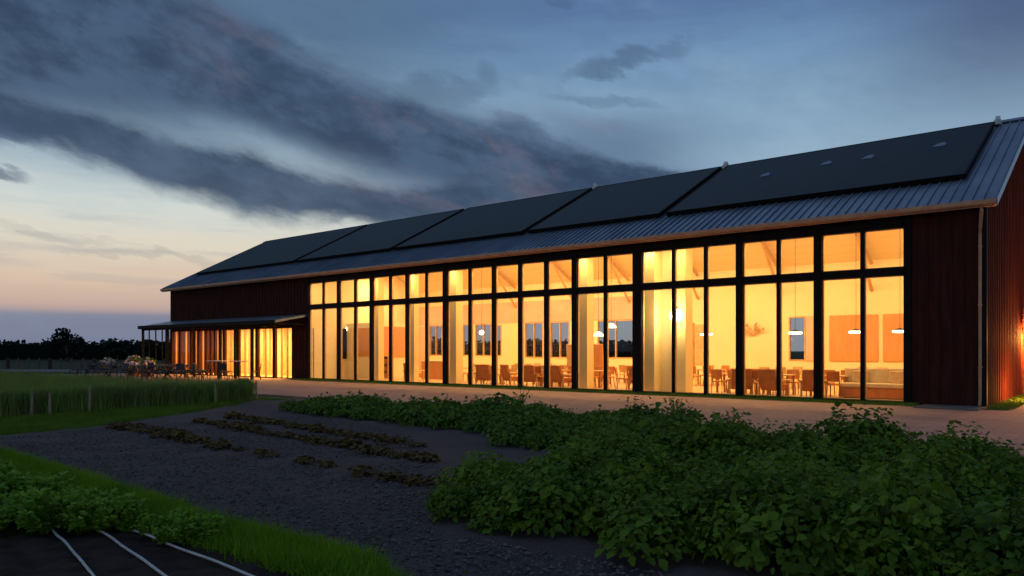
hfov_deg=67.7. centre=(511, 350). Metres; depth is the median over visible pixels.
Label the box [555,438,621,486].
crop plant
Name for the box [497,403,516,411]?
crop plant
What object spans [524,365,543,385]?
lounge chair
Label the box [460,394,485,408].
crop plant
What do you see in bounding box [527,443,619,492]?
crop plant
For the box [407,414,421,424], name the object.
crop plant
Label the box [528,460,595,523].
crop plant
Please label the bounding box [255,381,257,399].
stake
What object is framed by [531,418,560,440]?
crop plant
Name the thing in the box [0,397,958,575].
garden soil
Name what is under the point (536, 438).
crop plant
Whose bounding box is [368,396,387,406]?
crop plant
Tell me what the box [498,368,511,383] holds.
table
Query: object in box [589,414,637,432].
crop plant
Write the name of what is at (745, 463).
crop plant
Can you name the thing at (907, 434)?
crop plant
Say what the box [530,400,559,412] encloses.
crop plant
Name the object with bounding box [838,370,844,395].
chair
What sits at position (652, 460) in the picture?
crop plant
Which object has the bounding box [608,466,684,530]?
crop plant
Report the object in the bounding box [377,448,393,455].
lettuce
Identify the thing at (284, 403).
crop plant
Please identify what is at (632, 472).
crop plant
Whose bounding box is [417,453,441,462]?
lettuce
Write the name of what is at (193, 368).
chair
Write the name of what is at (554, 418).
crop plant
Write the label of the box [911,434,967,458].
crop plant
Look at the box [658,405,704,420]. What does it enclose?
crop plant
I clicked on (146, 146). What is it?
sky
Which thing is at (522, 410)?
crop plant
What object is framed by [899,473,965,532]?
crop plant
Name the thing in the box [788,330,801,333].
pendant lamp
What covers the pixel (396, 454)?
lettuce
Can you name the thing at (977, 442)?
crop plant
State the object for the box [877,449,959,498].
crop plant
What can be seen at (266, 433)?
lettuce
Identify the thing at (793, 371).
chair
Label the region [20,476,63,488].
feathery crop
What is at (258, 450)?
lettuce
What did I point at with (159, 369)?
picnic table
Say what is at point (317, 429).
lettuce
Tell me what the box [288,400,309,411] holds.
crop plant
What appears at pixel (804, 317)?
back window
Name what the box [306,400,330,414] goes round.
crop plant
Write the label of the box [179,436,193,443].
lettuce
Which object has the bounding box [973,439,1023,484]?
crop plant
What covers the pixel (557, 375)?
lounge chair
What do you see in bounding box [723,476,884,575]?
crop plant
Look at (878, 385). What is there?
banquette sofa
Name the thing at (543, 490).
crop plant
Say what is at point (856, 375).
cushion
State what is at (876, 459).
crop plant
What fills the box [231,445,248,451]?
lettuce
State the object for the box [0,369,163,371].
path
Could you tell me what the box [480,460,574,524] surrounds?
crop plant
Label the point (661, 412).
wispy herb
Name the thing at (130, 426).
lettuce
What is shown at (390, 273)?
window
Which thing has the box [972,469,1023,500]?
crop plant
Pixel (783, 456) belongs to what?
crop plant
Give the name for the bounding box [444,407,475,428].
crop plant
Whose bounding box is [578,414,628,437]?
crop plant
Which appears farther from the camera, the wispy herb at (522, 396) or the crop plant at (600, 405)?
the wispy herb at (522, 396)
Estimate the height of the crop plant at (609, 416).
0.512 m
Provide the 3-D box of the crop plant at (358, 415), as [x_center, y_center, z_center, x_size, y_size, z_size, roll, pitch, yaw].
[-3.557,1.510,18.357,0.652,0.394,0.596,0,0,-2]
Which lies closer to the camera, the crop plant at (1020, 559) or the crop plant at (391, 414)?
the crop plant at (1020, 559)
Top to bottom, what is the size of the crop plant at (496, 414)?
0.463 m
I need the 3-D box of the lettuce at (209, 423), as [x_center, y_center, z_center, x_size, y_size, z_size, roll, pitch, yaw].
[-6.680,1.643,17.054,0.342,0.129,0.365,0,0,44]
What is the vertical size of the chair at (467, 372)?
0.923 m
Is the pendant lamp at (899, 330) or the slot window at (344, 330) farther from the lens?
the slot window at (344, 330)
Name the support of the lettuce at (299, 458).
on the garden soil
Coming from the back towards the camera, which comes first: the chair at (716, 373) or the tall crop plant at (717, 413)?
the chair at (716, 373)
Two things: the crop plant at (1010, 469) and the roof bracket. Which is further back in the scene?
the roof bracket
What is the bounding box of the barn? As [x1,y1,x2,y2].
[138,117,1023,406]
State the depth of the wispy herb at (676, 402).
15.17 m
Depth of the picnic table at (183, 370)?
46.35 m
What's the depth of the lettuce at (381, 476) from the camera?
9.78 m
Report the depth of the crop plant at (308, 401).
20.59 m
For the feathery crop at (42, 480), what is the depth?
7.75 m
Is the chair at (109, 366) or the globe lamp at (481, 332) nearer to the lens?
the globe lamp at (481, 332)
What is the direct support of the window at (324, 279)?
in the barn
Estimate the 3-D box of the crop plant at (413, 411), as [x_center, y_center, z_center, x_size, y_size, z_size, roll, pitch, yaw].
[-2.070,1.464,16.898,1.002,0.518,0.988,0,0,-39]
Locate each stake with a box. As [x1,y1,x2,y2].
[30,391,33,414]
[48,393,50,413]
[88,386,90,410]
[214,384,216,401]
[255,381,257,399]
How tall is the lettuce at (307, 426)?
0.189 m
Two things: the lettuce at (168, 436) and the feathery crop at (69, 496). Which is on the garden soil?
the lettuce at (168, 436)
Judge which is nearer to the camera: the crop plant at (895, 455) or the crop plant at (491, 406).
the crop plant at (895, 455)
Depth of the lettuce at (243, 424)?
15.84 m
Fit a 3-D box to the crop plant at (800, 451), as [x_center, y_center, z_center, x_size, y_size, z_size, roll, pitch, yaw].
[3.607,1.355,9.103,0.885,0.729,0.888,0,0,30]
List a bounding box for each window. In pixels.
[170,326,291,378]
[307,274,337,379]
[338,271,370,381]
[343,328,346,358]
[371,267,405,382]
[406,263,444,383]
[429,325,441,355]
[445,250,573,389]
[463,325,467,355]
[475,324,491,355]
[498,325,501,355]
[525,322,542,357]
[550,321,569,357]
[574,243,636,392]
[597,320,631,357]
[637,233,738,395]
[739,224,817,399]
[789,316,805,360]
[818,216,903,403]
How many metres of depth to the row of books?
43.83 m
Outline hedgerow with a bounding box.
[0,336,631,359]
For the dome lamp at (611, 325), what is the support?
hanging from the barn
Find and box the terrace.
[19,373,1023,454]
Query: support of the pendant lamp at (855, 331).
hanging from the barn
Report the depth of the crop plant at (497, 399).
18.70 m
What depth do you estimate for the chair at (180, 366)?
42.30 m
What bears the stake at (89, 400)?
in the lawn at (10, 531)
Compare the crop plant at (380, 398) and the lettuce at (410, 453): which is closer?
the lettuce at (410, 453)
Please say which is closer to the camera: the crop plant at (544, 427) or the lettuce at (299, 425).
the crop plant at (544, 427)
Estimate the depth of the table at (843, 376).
26.81 m
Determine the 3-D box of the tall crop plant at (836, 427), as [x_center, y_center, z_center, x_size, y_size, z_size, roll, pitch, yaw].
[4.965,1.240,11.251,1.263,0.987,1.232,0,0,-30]
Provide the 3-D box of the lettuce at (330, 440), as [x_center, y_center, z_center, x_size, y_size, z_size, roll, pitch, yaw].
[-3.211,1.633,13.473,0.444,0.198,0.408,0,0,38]
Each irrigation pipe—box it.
[49,527,94,575]
[97,530,167,575]
[132,529,254,575]
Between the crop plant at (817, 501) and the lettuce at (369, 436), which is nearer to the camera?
the crop plant at (817, 501)
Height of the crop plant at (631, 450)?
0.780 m
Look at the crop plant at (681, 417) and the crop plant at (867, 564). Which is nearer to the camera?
the crop plant at (867, 564)
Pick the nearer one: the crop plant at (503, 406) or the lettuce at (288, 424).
the lettuce at (288, 424)
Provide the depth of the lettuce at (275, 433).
14.83 m
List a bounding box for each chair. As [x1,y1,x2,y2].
[88,363,100,378]
[99,363,111,375]
[113,362,118,374]
[115,363,128,379]
[132,363,142,379]
[141,363,153,378]
[155,363,165,379]
[176,364,185,377]
[191,363,198,378]
[192,364,203,379]
[199,363,210,378]
[218,364,227,379]
[251,363,261,379]
[403,363,424,380]
[463,364,475,380]
[474,364,491,384]
[500,364,517,384]
[504,365,517,382]
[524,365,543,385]
[533,366,543,386]
[550,365,570,386]
[594,366,602,386]
[601,366,614,386]
[614,367,628,388]
[619,365,626,382]
[626,365,631,386]
[629,368,631,389]
[693,366,700,384]
[702,366,711,384]
[711,369,727,392]
[715,365,729,384]
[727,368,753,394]
[727,369,745,393]
[750,370,767,394]
[757,369,789,395]
[770,370,785,395]
[782,367,791,387]
[783,369,798,394]
[793,367,802,378]
[799,369,826,396]
[824,370,834,394]
[826,371,840,397]
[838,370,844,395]
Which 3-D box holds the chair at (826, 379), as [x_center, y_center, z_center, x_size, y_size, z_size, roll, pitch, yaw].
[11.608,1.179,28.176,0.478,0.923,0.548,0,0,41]
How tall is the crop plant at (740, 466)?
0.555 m
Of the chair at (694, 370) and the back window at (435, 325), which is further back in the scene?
the back window at (435, 325)
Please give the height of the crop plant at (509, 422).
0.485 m
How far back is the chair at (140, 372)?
42.34 m
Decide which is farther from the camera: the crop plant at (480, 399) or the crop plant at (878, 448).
the crop plant at (480, 399)
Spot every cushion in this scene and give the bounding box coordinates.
[853,370,867,382]
[888,371,902,383]
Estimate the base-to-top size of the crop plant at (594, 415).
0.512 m
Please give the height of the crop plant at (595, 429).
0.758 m
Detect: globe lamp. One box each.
[479,268,483,334]
[669,308,682,321]
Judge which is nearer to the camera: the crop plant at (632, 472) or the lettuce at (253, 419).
the crop plant at (632, 472)
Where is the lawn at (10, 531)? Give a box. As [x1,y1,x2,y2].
[0,395,293,540]
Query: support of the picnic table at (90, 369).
on the terrace
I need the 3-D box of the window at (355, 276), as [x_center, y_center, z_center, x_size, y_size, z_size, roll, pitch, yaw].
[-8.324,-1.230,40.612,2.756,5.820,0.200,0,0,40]
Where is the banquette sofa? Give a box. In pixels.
[838,368,902,398]
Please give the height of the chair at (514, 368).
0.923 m
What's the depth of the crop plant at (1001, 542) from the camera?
5.43 m
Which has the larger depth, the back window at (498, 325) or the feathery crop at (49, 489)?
the back window at (498, 325)
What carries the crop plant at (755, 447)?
on the garden soil
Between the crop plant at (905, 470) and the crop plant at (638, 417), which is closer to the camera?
the crop plant at (905, 470)
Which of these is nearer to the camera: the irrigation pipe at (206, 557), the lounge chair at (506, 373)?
the irrigation pipe at (206, 557)
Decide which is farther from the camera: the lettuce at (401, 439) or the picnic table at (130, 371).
the picnic table at (130, 371)
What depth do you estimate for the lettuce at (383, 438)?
13.88 m
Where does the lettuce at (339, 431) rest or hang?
on the garden soil
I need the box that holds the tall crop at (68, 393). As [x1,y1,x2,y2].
[0,368,256,416]
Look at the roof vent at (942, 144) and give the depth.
27.34 m
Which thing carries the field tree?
on the ground at (23, 364)
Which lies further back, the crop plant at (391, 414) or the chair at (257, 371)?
the chair at (257, 371)
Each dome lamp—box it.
[594,257,602,336]
[609,323,616,327]
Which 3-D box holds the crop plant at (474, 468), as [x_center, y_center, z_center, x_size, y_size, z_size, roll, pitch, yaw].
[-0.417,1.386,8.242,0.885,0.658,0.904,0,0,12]
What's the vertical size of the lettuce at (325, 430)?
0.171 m
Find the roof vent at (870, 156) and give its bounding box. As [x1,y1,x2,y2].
[862,154,874,158]
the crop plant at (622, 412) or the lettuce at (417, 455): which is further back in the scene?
the crop plant at (622, 412)
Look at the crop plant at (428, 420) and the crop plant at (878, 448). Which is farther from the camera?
the crop plant at (428, 420)
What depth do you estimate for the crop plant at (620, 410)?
14.37 m
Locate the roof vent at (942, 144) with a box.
[933,142,946,146]
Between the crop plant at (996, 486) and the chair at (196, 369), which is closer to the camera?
the crop plant at (996, 486)
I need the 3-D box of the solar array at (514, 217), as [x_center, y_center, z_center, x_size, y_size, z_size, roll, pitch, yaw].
[-1.049,-6.882,40.102,8.780,3.067,5.808,0,0,40]
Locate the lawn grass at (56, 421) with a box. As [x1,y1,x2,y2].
[0,398,286,434]
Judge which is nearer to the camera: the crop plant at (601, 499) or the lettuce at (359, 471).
the crop plant at (601, 499)
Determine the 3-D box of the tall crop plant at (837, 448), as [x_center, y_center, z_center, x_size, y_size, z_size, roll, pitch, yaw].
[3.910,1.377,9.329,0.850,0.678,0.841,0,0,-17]
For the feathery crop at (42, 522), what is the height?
0.416 m
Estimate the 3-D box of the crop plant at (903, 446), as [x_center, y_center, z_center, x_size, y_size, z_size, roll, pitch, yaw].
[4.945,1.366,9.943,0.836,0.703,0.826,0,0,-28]
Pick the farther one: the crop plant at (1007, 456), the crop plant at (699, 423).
the crop plant at (699, 423)
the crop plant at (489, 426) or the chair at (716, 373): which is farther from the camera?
the chair at (716, 373)
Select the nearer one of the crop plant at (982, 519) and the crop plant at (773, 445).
the crop plant at (982, 519)
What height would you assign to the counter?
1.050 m
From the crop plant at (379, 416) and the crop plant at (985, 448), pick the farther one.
the crop plant at (379, 416)
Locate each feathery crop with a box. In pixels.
[0,463,29,475]
[0,469,32,492]
[0,483,23,494]
[0,487,37,520]
[0,492,14,507]
[0,508,15,529]
[7,488,60,534]
[7,492,80,534]
[10,488,27,494]
[12,471,76,491]
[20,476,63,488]
[26,481,72,496]
[46,485,103,533]
[54,498,97,534]
[55,487,78,495]
[65,493,110,532]
[78,499,124,533]
[84,487,118,500]
[85,487,110,499]
[90,492,148,519]
[111,512,142,532]
[127,508,156,522]
[135,515,161,537]
[150,522,175,544]
[158,505,202,525]
[162,518,201,543]
[165,513,198,527]
[188,513,225,541]
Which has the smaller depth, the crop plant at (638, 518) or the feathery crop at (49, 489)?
the crop plant at (638, 518)
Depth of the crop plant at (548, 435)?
13.30 m
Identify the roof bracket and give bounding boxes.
[994,116,1001,125]
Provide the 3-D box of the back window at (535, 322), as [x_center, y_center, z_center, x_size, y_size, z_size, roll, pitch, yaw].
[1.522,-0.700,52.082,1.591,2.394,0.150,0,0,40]
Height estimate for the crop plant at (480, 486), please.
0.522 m
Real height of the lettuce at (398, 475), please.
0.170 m
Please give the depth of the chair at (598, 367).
34.81 m
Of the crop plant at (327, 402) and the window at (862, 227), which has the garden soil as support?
the crop plant at (327, 402)
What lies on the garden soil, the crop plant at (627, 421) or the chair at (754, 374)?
the crop plant at (627, 421)
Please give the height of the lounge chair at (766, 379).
0.980 m
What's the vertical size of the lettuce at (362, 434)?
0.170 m
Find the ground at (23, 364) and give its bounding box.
[0,351,803,411]
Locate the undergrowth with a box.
[0,345,631,359]
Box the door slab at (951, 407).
[913,404,986,410]
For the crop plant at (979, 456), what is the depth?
9.71 m
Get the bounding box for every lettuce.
[105,420,119,428]
[112,421,131,428]
[116,424,136,430]
[129,423,146,428]
[129,427,145,432]
[139,428,154,433]
[149,432,165,438]
[155,426,169,433]
[164,427,185,433]
[164,432,181,440]
[169,429,187,433]
[172,431,198,441]
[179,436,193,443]
[190,417,207,422]
[190,435,210,443]
[203,437,231,447]
[204,421,215,424]
[211,419,229,424]
[211,442,232,450]
[217,423,231,427]
[225,413,241,419]
[230,413,251,419]
[230,422,246,429]
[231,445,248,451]
[235,421,256,431]
[243,415,255,420]
[243,425,265,432]
[249,415,263,423]
[251,448,269,454]
[254,417,272,423]
[257,450,281,458]
[261,431,271,434]
[264,419,280,424]
[269,430,284,436]
[272,419,287,424]
[276,430,293,437]
[280,423,297,428]
[285,432,298,438]
[289,455,323,464]
[291,423,305,427]
[293,434,311,439]
[297,423,309,429]
[303,435,322,442]
[308,423,325,430]
[308,425,324,432]
[308,435,332,445]
[318,459,337,468]
[319,427,331,432]
[319,437,338,445]
[331,428,351,436]
[332,436,359,447]
[336,437,364,447]
[341,431,356,436]
[347,464,378,477]
[352,432,370,438]
[352,443,374,454]
[361,433,374,439]
[362,444,391,455]
[372,433,389,441]
[372,436,389,442]
[374,471,394,482]
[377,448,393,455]
[384,471,407,481]
[385,451,405,458]
[387,435,403,444]
[393,437,408,444]
[398,474,424,486]
[401,450,418,457]
[407,451,432,460]
[409,441,427,447]
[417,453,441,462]
[424,474,449,487]
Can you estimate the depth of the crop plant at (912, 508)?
5.57 m
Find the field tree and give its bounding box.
[46,327,85,360]
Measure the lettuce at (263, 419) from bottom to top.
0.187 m
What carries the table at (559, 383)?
on the barn
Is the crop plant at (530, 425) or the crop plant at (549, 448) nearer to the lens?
the crop plant at (549, 448)
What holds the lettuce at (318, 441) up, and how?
on the garden soil
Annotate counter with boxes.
[421,360,441,378]
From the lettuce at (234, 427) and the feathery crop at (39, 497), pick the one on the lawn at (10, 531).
the feathery crop at (39, 497)
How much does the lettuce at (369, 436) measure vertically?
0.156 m
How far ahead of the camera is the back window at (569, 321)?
50.63 m
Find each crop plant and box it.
[278,396,296,410]
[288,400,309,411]
[290,401,308,413]
[303,396,318,406]
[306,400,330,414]
[309,396,338,412]
[316,396,341,407]
[323,398,363,417]
[346,406,372,418]
[347,390,373,400]
[350,405,376,419]
[365,392,391,402]
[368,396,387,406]
[368,410,381,419]
[369,405,386,418]
[374,411,390,420]
[378,402,406,423]
[387,394,416,419]
[392,402,413,418]
[395,404,432,426]
[406,396,440,413]
[407,396,422,410]
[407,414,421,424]
[422,478,475,523]
[423,411,442,426]
[427,413,450,428]
[431,403,462,426]
[431,476,478,516]
[432,451,505,508]
[437,393,460,406]
[443,399,459,407]
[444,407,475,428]
[453,449,512,483]
[454,411,482,430]
[456,400,492,425]
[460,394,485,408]
[461,408,492,427]
[462,417,490,432]
[463,468,511,516]
[463,491,526,535]
[469,397,493,408]
[472,452,516,474]
[478,416,496,427]
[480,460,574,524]
[481,421,499,434]
[483,401,507,410]
[485,392,522,410]
[485,411,513,429]
[486,425,527,446]
[488,418,534,441]
[489,408,507,418]
[491,463,597,537]
[494,398,522,408]
[496,403,519,417]
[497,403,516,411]
[499,457,536,479]
[503,447,559,484]
[511,404,561,432]
[512,402,554,416]
[517,446,570,478]
[518,417,539,426]
[519,430,548,448]
[520,429,550,443]
[522,432,547,447]
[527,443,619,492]
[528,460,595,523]
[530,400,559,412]
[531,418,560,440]
[538,429,564,444]
[540,435,589,468]
[547,418,588,440]
[547,425,584,449]
[549,403,566,414]
[549,414,565,423]
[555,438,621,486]
[556,413,574,417]
[559,415,584,426]
[564,421,609,451]
[570,451,654,515]
[571,468,643,537]
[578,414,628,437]
[578,423,633,459]
[579,410,613,420]
[580,427,646,466]
[582,416,593,425]
[583,409,613,418]
[584,404,611,414]
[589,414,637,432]
[590,414,612,423]
[592,493,704,571]
[598,429,667,468]
[599,494,676,544]
[602,408,634,425]
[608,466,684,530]
[610,458,665,485]
[611,406,639,416]
[616,402,660,418]
[616,407,644,420]
[623,432,669,463]
[624,415,664,428]
[624,419,649,432]
[626,409,685,448]
[628,444,687,482]
[645,419,704,460]
[647,458,685,482]
[647,469,735,551]
[651,432,683,453]
[652,412,696,423]
[653,447,722,513]
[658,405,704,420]
[662,463,738,525]
[677,417,737,460]
[679,407,758,461]
[681,413,708,429]
[690,496,782,566]
[699,449,834,548]
[701,412,740,434]
[703,428,767,465]
[710,461,756,493]
[715,448,817,499]
[721,410,765,439]
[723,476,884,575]
[725,452,773,479]
[732,422,769,456]
[732,470,827,564]
[748,418,784,449]
[761,433,806,453]
[764,437,798,463]
[766,422,830,457]
[768,481,847,554]
[776,419,823,439]
[784,478,885,552]
[785,432,851,469]
[793,489,935,575]
[804,402,890,451]
[814,452,956,573]
[815,439,866,466]
[818,461,892,490]
[824,418,890,447]
[826,469,912,500]
[837,407,918,446]
[842,441,903,477]
[844,469,914,488]
[852,431,907,462]
[865,472,977,552]
[866,429,915,462]
[875,452,956,497]
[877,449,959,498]
[879,449,919,469]
[888,430,921,452]
[892,477,960,501]
[896,430,990,493]
[897,538,981,575]
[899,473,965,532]
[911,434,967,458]
[915,432,939,452]
[922,420,994,455]
[923,495,1023,575]
[928,438,975,462]
[935,495,1023,572]
[944,459,1015,510]
[954,480,1014,517]
[964,431,1013,457]
[964,539,1023,575]
[968,516,1023,563]
[971,444,1019,462]
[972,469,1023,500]
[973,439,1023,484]
[975,444,1023,463]
[983,447,1020,484]
[985,451,1023,489]
[987,494,1023,523]
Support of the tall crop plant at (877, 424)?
on the garden soil
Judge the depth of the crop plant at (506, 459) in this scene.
9.09 m
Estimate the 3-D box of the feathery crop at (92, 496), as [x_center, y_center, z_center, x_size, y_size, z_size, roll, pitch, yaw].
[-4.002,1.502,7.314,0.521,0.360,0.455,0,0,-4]
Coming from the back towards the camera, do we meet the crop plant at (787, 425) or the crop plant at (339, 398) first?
the crop plant at (339, 398)
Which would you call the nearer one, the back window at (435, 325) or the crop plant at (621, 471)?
the crop plant at (621, 471)
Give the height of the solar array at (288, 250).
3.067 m
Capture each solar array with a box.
[197,225,366,274]
[296,209,463,261]
[394,188,591,249]
[527,166,721,232]
[666,122,994,215]
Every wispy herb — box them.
[506,384,538,404]
[617,396,650,414]
[646,407,671,416]
[653,398,692,421]
[663,398,696,414]
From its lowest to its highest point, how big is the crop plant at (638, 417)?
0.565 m
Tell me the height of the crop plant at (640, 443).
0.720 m
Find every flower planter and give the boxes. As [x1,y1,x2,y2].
[99,357,118,372]
[122,354,140,375]
[137,356,157,376]
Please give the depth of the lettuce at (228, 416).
18.53 m
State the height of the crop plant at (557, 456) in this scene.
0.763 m
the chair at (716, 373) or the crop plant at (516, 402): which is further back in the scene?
the chair at (716, 373)
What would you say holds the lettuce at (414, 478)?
on the garden soil
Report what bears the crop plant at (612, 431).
on the garden soil
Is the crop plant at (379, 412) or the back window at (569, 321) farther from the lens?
the back window at (569, 321)
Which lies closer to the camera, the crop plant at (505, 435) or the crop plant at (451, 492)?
the crop plant at (451, 492)
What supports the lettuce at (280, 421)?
on the garden soil
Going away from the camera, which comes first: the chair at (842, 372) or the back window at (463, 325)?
the chair at (842, 372)
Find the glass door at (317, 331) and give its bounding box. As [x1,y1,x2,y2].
[314,328,333,377]
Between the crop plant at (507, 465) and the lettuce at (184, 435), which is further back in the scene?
the lettuce at (184, 435)
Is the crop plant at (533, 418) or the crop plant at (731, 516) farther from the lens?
the crop plant at (533, 418)
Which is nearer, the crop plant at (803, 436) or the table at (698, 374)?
the crop plant at (803, 436)
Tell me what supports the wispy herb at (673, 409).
on the garden soil
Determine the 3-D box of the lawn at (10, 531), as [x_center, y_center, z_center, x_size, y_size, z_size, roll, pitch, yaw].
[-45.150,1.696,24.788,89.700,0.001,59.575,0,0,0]
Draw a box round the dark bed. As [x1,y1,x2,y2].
[0,531,295,575]
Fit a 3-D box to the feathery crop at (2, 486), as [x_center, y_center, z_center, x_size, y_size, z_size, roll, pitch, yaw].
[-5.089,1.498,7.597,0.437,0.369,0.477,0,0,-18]
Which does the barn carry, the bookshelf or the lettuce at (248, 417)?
the bookshelf
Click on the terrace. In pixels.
(1004, 425)
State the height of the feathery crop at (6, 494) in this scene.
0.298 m
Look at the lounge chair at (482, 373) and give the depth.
36.18 m
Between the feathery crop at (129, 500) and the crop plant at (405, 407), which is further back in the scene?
the crop plant at (405, 407)
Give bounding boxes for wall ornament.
[745,322,764,334]
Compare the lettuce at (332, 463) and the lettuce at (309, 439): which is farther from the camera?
the lettuce at (309, 439)
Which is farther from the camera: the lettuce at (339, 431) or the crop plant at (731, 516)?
the lettuce at (339, 431)
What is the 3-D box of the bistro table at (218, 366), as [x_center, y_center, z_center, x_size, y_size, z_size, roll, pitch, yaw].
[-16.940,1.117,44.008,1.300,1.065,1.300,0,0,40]
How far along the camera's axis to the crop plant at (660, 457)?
8.55 m
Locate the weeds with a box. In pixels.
[95,455,532,575]
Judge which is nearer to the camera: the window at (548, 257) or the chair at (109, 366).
the window at (548, 257)
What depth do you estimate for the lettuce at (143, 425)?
16.22 m
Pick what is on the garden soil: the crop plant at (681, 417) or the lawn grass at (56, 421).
the crop plant at (681, 417)
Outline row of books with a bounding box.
[384,358,386,377]
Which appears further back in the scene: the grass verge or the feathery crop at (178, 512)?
the grass verge
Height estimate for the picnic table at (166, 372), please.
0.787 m
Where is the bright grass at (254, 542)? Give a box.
[0,444,435,575]
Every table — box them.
[70,364,112,373]
[79,364,131,376]
[102,365,153,377]
[134,364,175,376]
[142,365,192,378]
[160,365,206,377]
[209,360,229,378]
[228,361,248,379]
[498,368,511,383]
[539,369,570,386]
[594,370,609,387]
[696,369,726,384]
[716,373,746,392]
[756,374,795,394]
[811,375,848,395]
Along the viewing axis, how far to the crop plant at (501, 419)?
15.71 m
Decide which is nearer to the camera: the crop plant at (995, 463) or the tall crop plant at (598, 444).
the crop plant at (995, 463)
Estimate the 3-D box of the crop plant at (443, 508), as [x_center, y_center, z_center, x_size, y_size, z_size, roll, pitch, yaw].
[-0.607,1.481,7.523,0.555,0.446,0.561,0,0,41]
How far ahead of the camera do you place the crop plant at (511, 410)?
16.77 m
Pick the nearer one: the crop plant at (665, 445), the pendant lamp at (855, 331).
the crop plant at (665, 445)
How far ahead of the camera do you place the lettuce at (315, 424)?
15.92 m
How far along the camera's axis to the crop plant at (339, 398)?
20.18 m
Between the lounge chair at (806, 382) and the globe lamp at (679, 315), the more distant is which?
the globe lamp at (679, 315)
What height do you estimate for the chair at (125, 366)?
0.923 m
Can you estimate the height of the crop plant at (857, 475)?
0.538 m
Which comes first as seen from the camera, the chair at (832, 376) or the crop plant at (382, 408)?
the crop plant at (382, 408)
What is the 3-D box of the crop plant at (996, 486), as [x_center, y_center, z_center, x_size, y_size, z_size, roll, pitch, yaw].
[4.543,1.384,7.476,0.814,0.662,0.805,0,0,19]
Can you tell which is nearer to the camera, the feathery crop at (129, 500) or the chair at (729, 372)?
the feathery crop at (129, 500)
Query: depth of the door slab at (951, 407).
21.63 m
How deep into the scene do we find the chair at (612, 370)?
34.38 m
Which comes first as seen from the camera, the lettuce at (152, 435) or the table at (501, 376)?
the lettuce at (152, 435)
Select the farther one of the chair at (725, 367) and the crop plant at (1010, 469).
the chair at (725, 367)
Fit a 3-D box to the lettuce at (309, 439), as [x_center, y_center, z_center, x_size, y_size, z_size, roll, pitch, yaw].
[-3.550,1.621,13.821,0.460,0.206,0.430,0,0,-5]
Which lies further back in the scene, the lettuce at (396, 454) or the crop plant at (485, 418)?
the crop plant at (485, 418)
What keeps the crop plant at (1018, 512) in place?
on the garden soil
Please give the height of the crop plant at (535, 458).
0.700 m
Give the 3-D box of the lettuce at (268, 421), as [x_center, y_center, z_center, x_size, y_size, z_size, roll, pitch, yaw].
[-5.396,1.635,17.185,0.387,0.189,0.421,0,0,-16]
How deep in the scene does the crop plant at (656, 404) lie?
15.79 m
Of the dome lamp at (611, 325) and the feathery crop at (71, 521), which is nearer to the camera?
the feathery crop at (71, 521)
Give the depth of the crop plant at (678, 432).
10.63 m
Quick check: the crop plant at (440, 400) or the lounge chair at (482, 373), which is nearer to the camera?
the crop plant at (440, 400)
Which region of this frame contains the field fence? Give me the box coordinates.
[6,358,164,368]
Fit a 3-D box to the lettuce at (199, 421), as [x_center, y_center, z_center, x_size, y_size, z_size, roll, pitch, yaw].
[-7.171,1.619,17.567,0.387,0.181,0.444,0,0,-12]
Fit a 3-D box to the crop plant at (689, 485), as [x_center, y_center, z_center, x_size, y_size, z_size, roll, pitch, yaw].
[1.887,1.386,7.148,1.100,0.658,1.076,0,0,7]
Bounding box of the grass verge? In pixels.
[281,379,1023,410]
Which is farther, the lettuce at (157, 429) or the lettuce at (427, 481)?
the lettuce at (157, 429)
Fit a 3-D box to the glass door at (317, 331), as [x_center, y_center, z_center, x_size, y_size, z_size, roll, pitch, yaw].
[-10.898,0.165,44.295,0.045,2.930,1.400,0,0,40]
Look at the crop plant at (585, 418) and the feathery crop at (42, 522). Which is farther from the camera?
the crop plant at (585, 418)
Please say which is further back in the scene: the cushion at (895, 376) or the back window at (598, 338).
the back window at (598, 338)
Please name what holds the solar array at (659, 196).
attached to the barn
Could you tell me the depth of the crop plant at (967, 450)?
9.70 m
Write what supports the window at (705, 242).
in the barn
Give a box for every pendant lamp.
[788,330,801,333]
[849,329,859,332]
[892,328,902,332]
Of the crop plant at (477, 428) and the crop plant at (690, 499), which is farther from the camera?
the crop plant at (477, 428)
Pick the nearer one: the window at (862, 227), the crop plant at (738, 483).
the crop plant at (738, 483)
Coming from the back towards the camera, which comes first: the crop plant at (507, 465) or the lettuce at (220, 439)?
the lettuce at (220, 439)
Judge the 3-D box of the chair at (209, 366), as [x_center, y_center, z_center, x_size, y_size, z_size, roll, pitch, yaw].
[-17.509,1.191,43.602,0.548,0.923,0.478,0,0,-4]
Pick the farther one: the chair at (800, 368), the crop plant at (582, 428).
the chair at (800, 368)
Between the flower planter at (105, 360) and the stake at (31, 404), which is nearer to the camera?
the stake at (31, 404)
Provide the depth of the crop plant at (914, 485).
6.87 m
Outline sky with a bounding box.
[0,0,1023,350]
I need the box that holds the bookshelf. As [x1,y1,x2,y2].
[384,356,388,378]
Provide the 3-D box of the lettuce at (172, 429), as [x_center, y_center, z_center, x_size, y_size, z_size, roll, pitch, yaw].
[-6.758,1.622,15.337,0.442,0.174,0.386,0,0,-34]
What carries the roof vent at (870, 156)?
on the solar array at (908, 160)
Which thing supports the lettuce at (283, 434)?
on the garden soil
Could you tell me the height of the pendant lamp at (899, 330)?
6.477 m

